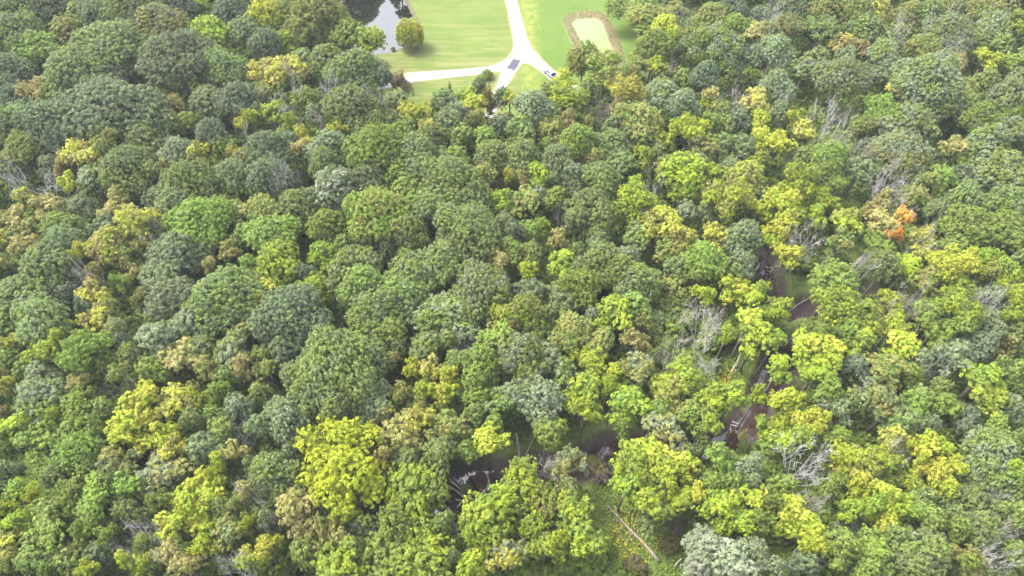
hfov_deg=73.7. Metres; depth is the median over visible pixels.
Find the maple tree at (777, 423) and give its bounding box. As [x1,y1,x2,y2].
[765,413,789,433]
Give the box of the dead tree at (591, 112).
[579,96,620,131]
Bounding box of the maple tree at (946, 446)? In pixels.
[931,435,955,457]
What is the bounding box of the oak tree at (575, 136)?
[559,122,596,162]
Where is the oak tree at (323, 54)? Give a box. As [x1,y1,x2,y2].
[305,43,344,86]
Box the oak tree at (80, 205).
[64,193,99,222]
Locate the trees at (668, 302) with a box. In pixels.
[0,0,1023,575]
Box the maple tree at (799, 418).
[774,404,810,430]
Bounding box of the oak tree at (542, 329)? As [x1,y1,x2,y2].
[520,316,551,342]
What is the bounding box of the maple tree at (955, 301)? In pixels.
[921,284,985,347]
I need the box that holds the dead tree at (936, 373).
[924,347,953,389]
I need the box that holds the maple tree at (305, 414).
[298,394,322,432]
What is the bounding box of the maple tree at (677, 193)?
[667,182,696,204]
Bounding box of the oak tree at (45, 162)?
[36,153,72,195]
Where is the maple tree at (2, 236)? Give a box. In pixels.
[0,229,13,252]
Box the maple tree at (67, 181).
[55,169,78,196]
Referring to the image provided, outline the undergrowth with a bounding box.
[0,0,1023,575]
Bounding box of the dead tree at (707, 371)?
[691,323,717,393]
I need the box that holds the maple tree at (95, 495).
[75,470,130,527]
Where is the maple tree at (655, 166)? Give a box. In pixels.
[651,153,675,194]
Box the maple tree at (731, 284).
[718,272,751,313]
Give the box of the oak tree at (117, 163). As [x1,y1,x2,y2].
[97,144,163,199]
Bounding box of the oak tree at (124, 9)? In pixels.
[94,0,156,59]
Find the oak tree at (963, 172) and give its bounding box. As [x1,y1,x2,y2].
[942,162,973,198]
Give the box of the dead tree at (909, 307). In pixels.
[887,288,923,337]
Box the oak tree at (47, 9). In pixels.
[27,0,78,26]
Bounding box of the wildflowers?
[451,357,745,572]
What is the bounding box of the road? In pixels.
[375,0,557,117]
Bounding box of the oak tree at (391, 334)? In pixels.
[368,316,408,345]
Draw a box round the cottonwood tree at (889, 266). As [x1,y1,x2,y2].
[858,248,904,301]
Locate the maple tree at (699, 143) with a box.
[688,132,720,156]
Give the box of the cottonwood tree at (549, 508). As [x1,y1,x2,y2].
[527,479,561,532]
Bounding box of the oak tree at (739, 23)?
[722,11,752,34]
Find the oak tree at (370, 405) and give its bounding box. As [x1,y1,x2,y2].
[351,378,393,426]
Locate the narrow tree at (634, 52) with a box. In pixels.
[628,36,646,63]
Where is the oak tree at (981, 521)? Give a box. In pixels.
[964,504,1002,549]
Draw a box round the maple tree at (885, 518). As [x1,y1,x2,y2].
[864,505,901,533]
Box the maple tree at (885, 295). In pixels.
[871,288,904,320]
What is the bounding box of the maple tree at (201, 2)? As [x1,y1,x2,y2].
[191,0,209,16]
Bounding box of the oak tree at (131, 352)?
[114,338,150,372]
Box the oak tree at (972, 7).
[961,0,993,21]
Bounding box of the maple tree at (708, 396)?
[691,379,732,422]
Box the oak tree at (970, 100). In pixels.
[945,92,981,139]
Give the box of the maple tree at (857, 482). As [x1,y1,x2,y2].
[839,469,872,502]
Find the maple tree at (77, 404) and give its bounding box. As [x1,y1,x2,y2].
[55,381,108,430]
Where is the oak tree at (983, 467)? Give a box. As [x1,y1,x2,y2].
[958,451,1003,483]
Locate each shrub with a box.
[459,483,471,494]
[480,68,492,79]
[586,454,597,466]
[589,458,611,485]
[623,553,649,575]
[656,530,680,554]
[668,517,686,536]
[686,343,717,359]
[736,440,752,455]
[737,430,748,441]
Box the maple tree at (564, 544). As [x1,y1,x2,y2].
[549,532,570,560]
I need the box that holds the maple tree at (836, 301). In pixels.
[808,282,864,331]
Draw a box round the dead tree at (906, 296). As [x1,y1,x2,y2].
[876,277,931,337]
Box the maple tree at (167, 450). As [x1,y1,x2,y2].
[148,430,188,477]
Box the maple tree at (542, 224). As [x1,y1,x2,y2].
[531,216,550,244]
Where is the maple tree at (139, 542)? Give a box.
[132,532,156,553]
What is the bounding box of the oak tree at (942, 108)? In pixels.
[908,92,962,123]
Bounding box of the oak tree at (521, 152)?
[503,135,541,187]
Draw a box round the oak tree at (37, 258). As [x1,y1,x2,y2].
[17,239,71,289]
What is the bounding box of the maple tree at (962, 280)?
[942,269,974,297]
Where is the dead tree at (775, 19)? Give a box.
[760,0,783,35]
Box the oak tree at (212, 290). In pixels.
[179,263,270,335]
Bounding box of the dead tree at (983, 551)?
[959,542,1023,575]
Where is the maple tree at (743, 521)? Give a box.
[721,504,756,537]
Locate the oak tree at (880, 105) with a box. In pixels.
[863,92,902,138]
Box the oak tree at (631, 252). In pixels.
[615,245,641,262]
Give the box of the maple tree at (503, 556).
[484,538,522,573]
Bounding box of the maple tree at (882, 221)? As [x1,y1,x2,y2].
[859,205,904,258]
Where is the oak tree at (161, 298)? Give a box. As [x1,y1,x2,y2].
[137,275,197,322]
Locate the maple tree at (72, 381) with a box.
[64,373,92,399]
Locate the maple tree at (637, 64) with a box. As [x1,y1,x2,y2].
[622,54,647,76]
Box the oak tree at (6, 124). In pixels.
[0,101,26,145]
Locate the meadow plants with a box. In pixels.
[1,238,972,575]
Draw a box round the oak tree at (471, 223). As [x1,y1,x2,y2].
[432,200,503,263]
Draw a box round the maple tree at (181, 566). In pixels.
[166,550,209,575]
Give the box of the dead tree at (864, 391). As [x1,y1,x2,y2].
[859,379,882,410]
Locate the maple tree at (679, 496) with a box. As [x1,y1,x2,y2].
[662,481,693,524]
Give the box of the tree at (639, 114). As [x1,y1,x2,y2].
[610,100,665,155]
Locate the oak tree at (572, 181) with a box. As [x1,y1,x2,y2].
[549,159,586,207]
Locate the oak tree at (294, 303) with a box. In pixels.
[246,281,334,360]
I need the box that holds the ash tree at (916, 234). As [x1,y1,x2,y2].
[908,223,937,256]
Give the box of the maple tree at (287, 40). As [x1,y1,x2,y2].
[277,29,299,55]
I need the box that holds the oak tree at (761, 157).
[747,150,771,173]
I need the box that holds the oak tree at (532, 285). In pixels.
[509,277,546,300]
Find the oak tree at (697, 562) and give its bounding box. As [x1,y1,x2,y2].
[680,547,714,575]
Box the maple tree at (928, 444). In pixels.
[901,428,943,467]
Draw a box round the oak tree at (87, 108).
[54,73,171,140]
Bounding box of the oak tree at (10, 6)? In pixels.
[0,0,39,22]
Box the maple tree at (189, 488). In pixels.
[168,477,200,510]
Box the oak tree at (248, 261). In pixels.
[238,253,257,273]
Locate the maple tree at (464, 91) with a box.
[453,85,478,100]
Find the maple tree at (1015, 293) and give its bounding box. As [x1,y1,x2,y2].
[999,281,1023,312]
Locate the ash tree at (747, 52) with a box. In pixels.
[728,40,762,100]
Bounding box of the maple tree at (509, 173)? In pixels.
[502,167,517,192]
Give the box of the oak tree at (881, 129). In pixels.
[866,114,899,135]
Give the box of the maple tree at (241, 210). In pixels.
[228,198,251,227]
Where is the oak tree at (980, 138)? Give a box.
[963,122,1013,168]
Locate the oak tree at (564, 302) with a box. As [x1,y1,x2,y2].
[546,279,583,317]
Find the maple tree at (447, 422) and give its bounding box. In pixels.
[422,408,467,461]
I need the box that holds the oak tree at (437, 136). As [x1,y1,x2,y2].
[417,121,450,149]
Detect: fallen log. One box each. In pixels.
[449,478,474,501]
[450,486,463,497]
[607,505,659,561]
[789,297,807,311]
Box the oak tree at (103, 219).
[91,211,119,232]
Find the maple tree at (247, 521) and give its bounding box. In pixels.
[238,511,260,534]
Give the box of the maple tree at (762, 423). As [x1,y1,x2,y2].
[746,413,773,451]
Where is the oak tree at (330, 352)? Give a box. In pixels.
[297,323,377,418]
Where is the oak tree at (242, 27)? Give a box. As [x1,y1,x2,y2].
[223,14,267,61]
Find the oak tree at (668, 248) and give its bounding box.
[652,238,685,275]
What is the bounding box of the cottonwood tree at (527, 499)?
[505,476,545,517]
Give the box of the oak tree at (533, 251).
[515,238,542,279]
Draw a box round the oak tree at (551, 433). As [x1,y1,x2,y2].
[531,416,568,464]
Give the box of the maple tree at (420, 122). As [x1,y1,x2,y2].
[418,117,434,128]
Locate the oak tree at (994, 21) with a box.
[973,5,1014,60]
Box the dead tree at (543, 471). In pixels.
[537,454,559,480]
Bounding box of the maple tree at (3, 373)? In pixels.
[0,369,15,387]
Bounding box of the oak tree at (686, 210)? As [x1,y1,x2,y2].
[674,198,699,224]
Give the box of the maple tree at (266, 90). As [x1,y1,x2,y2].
[251,82,274,104]
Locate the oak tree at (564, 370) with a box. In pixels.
[550,355,577,389]
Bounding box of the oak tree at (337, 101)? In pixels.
[319,83,386,132]
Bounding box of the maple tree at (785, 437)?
[759,425,798,458]
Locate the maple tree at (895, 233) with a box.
[867,224,904,273]
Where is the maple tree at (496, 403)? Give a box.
[481,386,514,430]
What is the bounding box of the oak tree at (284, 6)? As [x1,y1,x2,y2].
[274,0,297,23]
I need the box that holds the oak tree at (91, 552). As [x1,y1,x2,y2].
[81,537,123,575]
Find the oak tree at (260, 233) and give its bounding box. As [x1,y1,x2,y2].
[243,212,302,251]
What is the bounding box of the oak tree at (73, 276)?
[56,263,84,285]
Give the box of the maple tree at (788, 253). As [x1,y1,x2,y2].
[766,241,805,295]
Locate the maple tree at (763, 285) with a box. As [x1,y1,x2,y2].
[749,279,772,307]
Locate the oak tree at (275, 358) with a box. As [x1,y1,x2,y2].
[261,335,304,369]
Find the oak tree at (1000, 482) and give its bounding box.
[980,468,1016,501]
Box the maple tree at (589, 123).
[585,114,594,128]
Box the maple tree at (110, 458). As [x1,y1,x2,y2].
[94,444,143,480]
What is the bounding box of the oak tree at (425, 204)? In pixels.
[408,187,452,231]
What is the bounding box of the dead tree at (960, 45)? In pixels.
[944,29,969,62]
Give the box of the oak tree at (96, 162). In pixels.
[87,158,101,187]
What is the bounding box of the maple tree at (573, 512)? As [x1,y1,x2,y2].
[554,484,594,538]
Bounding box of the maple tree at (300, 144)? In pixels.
[286,136,314,183]
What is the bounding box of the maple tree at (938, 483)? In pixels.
[927,470,960,500]
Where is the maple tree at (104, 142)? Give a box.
[86,120,127,153]
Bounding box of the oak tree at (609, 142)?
[591,127,634,164]
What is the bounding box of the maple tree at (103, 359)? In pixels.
[92,346,121,369]
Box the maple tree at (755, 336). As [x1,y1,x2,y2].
[737,319,778,372]
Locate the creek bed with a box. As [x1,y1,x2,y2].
[316,245,874,571]
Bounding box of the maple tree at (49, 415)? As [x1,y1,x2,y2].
[34,405,61,428]
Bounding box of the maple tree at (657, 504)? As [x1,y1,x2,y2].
[633,487,676,520]
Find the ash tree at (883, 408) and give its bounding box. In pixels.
[865,390,909,432]
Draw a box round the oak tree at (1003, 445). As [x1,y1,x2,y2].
[957,424,1023,479]
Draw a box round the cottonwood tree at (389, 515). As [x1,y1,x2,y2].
[372,499,413,544]
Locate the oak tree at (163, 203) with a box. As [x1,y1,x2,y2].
[152,183,197,221]
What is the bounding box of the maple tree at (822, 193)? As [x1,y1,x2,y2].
[798,182,840,223]
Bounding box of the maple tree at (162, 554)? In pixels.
[146,536,184,566]
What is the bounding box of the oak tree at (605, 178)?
[581,161,625,201]
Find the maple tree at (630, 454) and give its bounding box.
[608,439,645,490]
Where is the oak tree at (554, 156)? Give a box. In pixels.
[540,143,574,186]
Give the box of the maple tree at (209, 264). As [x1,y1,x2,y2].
[201,256,215,274]
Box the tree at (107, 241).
[84,223,137,273]
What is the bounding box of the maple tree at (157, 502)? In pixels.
[143,487,175,514]
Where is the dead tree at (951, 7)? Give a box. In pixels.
[946,0,964,13]
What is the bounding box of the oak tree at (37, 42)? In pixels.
[10,29,62,68]
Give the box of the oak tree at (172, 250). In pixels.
[143,227,219,280]
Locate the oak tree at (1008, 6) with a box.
[988,0,1021,20]
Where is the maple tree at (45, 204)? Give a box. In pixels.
[27,192,63,219]
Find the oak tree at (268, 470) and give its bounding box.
[246,450,304,498]
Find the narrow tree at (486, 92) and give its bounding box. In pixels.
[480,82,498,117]
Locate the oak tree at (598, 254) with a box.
[583,238,621,279]
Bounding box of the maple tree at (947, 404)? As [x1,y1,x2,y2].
[929,391,965,418]
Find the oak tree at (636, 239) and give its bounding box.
[622,219,648,251]
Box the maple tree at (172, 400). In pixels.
[153,382,187,421]
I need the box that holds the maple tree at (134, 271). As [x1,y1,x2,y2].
[125,262,143,285]
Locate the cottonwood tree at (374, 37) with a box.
[350,24,387,79]
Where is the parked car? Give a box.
[543,68,556,78]
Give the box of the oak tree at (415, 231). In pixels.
[390,213,431,250]
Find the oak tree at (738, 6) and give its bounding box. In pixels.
[717,0,748,16]
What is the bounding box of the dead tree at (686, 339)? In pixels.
[674,295,725,353]
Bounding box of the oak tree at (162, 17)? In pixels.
[128,1,189,39]
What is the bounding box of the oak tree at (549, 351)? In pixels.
[537,340,563,378]
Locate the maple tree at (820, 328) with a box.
[795,320,836,369]
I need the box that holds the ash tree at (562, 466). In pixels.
[544,449,578,480]
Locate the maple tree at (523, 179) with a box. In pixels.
[514,167,530,194]
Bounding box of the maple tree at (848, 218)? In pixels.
[819,207,862,264]
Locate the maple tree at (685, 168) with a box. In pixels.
[655,149,709,207]
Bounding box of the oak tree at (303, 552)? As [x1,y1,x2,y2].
[289,536,325,575]
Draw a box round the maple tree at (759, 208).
[747,199,772,221]
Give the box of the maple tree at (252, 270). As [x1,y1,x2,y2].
[243,268,256,279]
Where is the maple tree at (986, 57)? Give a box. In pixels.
[973,47,1003,76]
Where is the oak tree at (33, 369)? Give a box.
[23,359,66,388]
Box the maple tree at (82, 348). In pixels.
[52,327,121,387]
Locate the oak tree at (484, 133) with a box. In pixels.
[471,124,497,147]
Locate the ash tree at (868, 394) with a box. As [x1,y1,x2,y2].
[841,375,889,425]
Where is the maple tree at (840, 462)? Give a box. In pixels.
[829,438,859,476]
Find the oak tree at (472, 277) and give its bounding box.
[447,257,511,326]
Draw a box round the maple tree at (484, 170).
[476,162,498,184]
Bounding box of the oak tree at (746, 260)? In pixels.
[726,247,757,280]
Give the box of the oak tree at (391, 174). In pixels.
[381,163,415,188]
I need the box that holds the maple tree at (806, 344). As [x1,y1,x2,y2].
[779,326,821,381]
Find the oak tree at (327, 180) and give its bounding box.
[312,163,359,208]
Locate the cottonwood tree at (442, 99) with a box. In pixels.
[429,86,459,113]
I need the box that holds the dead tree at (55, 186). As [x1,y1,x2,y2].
[0,149,73,212]
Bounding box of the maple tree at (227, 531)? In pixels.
[210,509,254,556]
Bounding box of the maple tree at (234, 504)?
[221,494,249,516]
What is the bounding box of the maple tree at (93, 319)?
[75,302,110,337]
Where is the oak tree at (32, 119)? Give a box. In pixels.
[10,98,81,168]
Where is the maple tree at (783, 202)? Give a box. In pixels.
[759,184,807,246]
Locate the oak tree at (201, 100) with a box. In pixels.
[186,83,230,118]
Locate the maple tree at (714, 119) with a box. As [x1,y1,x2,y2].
[702,109,722,133]
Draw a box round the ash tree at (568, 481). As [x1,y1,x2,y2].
[554,473,580,495]
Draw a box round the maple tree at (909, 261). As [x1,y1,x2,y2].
[889,252,923,289]
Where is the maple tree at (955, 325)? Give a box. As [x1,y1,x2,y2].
[943,305,981,341]
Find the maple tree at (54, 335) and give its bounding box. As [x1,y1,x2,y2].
[39,324,82,366]
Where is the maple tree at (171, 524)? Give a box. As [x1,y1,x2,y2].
[152,503,192,544]
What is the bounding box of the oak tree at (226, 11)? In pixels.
[210,0,248,24]
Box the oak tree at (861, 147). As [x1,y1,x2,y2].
[853,137,880,164]
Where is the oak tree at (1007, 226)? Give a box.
[985,206,1023,251]
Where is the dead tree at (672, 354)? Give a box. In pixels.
[651,326,694,373]
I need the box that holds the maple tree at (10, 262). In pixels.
[0,252,23,274]
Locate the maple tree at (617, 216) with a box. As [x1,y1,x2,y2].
[610,204,623,234]
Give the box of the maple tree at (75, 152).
[56,137,108,188]
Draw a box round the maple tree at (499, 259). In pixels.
[480,247,510,271]
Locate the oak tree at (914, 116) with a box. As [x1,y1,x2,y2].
[882,99,934,137]
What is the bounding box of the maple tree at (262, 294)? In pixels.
[253,289,274,311]
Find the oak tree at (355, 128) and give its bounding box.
[347,117,367,135]
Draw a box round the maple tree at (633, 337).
[619,327,651,356]
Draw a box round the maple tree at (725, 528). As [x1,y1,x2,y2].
[709,511,737,537]
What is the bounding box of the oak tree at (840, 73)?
[809,55,873,110]
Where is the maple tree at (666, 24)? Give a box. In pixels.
[650,12,682,58]
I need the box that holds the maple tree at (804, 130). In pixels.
[792,118,818,150]
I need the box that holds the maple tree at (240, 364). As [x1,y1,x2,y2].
[228,351,253,382]
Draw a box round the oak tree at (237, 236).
[227,222,253,252]
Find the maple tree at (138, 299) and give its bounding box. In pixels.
[130,287,148,312]
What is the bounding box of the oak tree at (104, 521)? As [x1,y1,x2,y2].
[76,498,120,541]
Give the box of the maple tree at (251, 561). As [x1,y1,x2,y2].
[232,543,260,572]
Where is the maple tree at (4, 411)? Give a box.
[0,405,22,430]
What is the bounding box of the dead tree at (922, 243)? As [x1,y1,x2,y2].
[900,220,938,263]
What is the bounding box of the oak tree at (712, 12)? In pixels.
[694,1,728,31]
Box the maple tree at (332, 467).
[293,414,388,524]
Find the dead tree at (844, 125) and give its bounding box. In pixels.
[830,100,861,140]
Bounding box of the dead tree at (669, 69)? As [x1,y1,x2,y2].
[652,49,677,79]
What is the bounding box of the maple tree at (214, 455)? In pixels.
[208,450,233,478]
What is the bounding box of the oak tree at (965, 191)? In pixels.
[937,178,988,233]
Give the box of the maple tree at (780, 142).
[760,129,798,175]
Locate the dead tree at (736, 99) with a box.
[712,81,748,132]
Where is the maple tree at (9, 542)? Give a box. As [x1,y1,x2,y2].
[0,526,24,560]
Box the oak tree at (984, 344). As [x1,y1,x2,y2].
[952,330,999,372]
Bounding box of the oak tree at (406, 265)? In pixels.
[382,251,438,312]
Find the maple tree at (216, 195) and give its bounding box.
[206,167,221,197]
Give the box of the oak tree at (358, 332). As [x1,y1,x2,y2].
[348,328,371,343]
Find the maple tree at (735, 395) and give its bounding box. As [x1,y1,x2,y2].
[715,380,751,421]
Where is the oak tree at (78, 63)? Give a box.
[37,43,111,100]
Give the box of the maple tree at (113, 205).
[95,196,133,238]
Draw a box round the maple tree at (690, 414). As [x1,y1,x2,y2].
[673,398,714,448]
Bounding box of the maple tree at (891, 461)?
[865,441,908,473]
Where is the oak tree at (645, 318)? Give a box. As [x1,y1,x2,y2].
[632,307,652,333]
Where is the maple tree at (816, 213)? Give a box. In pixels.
[802,203,827,243]
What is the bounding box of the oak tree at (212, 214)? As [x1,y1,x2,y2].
[159,194,236,258]
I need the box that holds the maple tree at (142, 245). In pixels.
[129,236,152,254]
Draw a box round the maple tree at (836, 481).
[812,471,850,504]
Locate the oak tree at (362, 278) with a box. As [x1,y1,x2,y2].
[334,263,385,307]
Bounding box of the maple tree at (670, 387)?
[649,371,688,413]
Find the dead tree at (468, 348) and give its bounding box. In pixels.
[452,336,473,382]
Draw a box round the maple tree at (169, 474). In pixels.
[132,457,195,496]
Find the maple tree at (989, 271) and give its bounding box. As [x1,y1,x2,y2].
[974,259,1003,286]
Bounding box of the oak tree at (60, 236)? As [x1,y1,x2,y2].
[43,222,87,266]
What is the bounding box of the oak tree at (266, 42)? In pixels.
[246,26,283,60]
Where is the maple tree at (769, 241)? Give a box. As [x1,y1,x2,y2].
[754,234,785,283]
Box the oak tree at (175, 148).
[154,135,191,167]
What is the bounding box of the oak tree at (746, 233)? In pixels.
[719,219,762,266]
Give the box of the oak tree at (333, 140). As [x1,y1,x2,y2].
[302,128,350,163]
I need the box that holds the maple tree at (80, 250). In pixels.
[72,240,93,261]
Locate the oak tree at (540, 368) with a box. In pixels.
[511,355,552,398]
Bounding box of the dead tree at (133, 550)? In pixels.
[104,524,154,575]
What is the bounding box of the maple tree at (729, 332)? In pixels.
[717,320,738,358]
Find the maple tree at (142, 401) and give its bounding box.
[115,379,165,428]
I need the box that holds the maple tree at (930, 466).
[912,456,952,479]
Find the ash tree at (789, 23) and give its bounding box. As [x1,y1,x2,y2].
[769,12,809,38]
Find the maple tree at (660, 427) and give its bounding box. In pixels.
[641,410,687,451]
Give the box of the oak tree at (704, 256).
[679,238,728,287]
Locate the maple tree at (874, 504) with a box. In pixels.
[855,492,887,518]
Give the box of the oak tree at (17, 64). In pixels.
[0,50,39,89]
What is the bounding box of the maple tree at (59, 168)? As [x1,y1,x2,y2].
[52,156,76,187]
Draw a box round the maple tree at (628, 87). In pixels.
[608,73,647,130]
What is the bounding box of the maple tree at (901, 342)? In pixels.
[879,320,922,361]
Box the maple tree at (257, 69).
[246,56,279,99]
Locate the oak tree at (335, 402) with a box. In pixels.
[316,371,361,427]
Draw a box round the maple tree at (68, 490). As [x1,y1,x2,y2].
[54,470,110,518]
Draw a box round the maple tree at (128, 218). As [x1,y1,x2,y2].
[112,202,162,243]
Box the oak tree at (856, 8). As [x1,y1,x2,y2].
[839,0,874,34]
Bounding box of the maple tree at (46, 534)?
[19,511,65,556]
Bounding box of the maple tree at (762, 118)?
[750,105,771,136]
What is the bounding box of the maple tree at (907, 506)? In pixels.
[890,492,926,519]
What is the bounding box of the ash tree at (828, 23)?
[804,12,841,47]
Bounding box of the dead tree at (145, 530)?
[120,517,183,561]
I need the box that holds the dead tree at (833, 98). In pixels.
[810,93,852,151]
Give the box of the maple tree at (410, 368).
[402,355,422,384]
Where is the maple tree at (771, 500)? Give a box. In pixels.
[762,491,789,520]
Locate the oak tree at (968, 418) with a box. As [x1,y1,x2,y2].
[952,402,982,434]
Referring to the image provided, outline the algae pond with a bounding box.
[572,18,610,57]
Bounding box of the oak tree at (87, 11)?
[75,0,110,30]
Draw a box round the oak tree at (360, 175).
[344,162,385,190]
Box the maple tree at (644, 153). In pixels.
[633,142,655,174]
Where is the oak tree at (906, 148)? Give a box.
[862,129,936,194]
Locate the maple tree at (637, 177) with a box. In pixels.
[627,173,645,190]
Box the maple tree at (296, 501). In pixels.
[274,484,323,538]
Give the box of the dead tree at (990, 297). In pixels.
[972,284,1012,315]
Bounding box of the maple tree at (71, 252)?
[63,249,84,275]
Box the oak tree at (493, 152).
[473,139,513,188]
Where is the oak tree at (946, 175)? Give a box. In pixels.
[919,163,958,205]
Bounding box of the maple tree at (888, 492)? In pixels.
[859,477,903,511]
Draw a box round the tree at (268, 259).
[256,239,299,287]
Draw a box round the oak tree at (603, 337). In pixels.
[579,326,614,360]
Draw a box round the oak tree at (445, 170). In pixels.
[416,155,486,205]
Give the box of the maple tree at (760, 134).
[750,125,772,152]
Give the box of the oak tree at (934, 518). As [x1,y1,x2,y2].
[910,498,947,531]
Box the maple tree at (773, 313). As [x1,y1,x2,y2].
[761,300,790,323]
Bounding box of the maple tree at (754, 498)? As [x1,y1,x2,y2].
[735,481,773,513]
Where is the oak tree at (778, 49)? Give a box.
[760,33,796,74]
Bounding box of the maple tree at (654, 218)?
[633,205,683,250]
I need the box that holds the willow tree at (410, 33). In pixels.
[394,16,423,48]
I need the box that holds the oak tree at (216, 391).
[206,380,239,425]
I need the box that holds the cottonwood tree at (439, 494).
[420,475,451,512]
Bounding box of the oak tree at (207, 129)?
[193,117,228,152]
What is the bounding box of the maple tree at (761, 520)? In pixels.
[748,508,776,534]
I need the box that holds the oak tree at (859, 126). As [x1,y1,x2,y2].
[849,115,878,145]
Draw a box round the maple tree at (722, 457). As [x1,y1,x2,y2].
[703,441,737,474]
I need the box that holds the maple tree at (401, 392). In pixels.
[389,379,414,407]
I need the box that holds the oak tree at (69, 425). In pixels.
[56,415,91,440]
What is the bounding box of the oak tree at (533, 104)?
[512,89,556,139]
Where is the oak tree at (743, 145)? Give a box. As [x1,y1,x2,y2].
[728,133,756,159]
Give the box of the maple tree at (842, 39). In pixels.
[826,32,856,57]
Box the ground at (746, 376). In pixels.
[0,14,976,575]
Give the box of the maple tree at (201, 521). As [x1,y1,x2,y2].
[182,503,220,535]
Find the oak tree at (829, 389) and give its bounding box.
[811,376,844,406]
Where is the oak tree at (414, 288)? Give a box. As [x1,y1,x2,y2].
[376,274,426,326]
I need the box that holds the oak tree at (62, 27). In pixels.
[48,12,82,46]
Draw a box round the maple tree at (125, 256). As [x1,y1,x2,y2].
[113,245,140,272]
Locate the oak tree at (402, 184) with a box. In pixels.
[390,172,422,216]
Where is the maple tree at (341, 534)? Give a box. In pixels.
[330,525,349,545]
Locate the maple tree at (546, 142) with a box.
[539,135,558,147]
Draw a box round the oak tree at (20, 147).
[0,128,51,189]
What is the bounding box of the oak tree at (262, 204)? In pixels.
[247,193,283,222]
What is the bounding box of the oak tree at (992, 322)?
[968,304,1010,342]
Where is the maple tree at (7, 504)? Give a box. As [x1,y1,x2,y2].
[0,491,34,522]
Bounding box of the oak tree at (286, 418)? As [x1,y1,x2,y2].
[261,394,314,446]
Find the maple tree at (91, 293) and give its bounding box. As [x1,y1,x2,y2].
[73,277,112,306]
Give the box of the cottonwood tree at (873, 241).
[858,229,899,278]
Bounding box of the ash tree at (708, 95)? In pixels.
[698,85,719,116]
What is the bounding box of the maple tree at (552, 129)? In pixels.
[539,120,561,141]
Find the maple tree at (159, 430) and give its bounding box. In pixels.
[145,421,181,450]
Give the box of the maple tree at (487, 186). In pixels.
[483,182,492,201]
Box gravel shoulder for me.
[404,67,480,76]
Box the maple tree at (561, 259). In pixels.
[547,248,574,281]
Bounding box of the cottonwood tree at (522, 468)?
[495,454,540,494]
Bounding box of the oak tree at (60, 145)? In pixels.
[40,132,78,171]
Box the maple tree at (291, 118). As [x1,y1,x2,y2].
[281,111,299,131]
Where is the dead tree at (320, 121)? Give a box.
[312,111,324,129]
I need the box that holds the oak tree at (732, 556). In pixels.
[708,537,749,575]
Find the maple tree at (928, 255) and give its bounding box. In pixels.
[918,246,947,271]
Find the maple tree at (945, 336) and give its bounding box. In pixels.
[927,328,953,349]
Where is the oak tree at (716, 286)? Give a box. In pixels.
[711,263,734,289]
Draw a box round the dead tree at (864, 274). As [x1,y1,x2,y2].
[858,259,880,282]
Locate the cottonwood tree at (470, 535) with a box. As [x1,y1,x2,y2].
[458,518,491,547]
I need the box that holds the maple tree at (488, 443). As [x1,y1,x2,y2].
[472,420,510,471]
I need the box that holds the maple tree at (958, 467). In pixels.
[941,453,969,475]
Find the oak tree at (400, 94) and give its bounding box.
[383,87,410,120]
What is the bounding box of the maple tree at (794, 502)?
[771,493,806,532]
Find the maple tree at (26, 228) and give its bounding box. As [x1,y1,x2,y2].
[3,216,41,243]
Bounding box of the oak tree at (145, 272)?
[136,256,160,286]
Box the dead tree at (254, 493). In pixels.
[223,474,272,520]
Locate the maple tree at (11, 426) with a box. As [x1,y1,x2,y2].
[0,411,52,457]
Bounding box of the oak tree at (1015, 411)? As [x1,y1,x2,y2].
[982,392,1023,427]
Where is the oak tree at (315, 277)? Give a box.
[302,269,329,307]
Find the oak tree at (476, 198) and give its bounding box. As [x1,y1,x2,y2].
[455,183,492,213]
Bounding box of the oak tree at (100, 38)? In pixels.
[67,17,153,84]
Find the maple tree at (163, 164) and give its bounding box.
[157,155,169,170]
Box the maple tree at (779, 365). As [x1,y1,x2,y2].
[756,354,793,405]
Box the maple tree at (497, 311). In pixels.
[487,302,517,330]
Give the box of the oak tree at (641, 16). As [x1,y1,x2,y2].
[623,2,679,36]
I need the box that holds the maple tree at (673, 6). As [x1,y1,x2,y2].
[658,0,692,19]
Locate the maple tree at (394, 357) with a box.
[381,351,402,383]
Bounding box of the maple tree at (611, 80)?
[602,72,623,102]
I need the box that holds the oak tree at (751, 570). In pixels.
[734,559,762,575]
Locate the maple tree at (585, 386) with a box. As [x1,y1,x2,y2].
[560,368,602,426]
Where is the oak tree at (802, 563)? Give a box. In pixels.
[784,547,822,575]
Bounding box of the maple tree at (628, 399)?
[604,383,653,439]
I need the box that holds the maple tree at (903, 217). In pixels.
[892,204,916,226]
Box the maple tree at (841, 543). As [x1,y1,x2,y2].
[816,525,860,571]
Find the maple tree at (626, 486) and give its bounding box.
[607,470,642,511]
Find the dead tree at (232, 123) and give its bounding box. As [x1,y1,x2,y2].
[220,93,238,138]
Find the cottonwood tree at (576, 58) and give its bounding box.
[563,39,600,82]
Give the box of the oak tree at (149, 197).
[139,183,157,207]
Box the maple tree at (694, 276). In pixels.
[681,265,704,290]
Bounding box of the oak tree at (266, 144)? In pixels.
[242,129,302,185]
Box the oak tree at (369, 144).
[341,119,411,183]
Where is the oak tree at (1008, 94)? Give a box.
[984,76,1023,110]
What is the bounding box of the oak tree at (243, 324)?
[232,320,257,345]
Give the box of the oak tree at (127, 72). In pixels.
[110,59,141,84]
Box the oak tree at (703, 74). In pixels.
[688,59,718,100]
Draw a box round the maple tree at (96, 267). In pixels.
[83,260,109,289]
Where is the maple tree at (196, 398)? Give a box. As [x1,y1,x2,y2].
[180,379,212,410]
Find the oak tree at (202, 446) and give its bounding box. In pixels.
[182,430,227,468]
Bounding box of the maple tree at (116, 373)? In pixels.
[104,361,137,388]
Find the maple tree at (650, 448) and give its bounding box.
[631,436,677,471]
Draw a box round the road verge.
[380,0,578,115]
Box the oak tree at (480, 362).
[455,342,502,391]

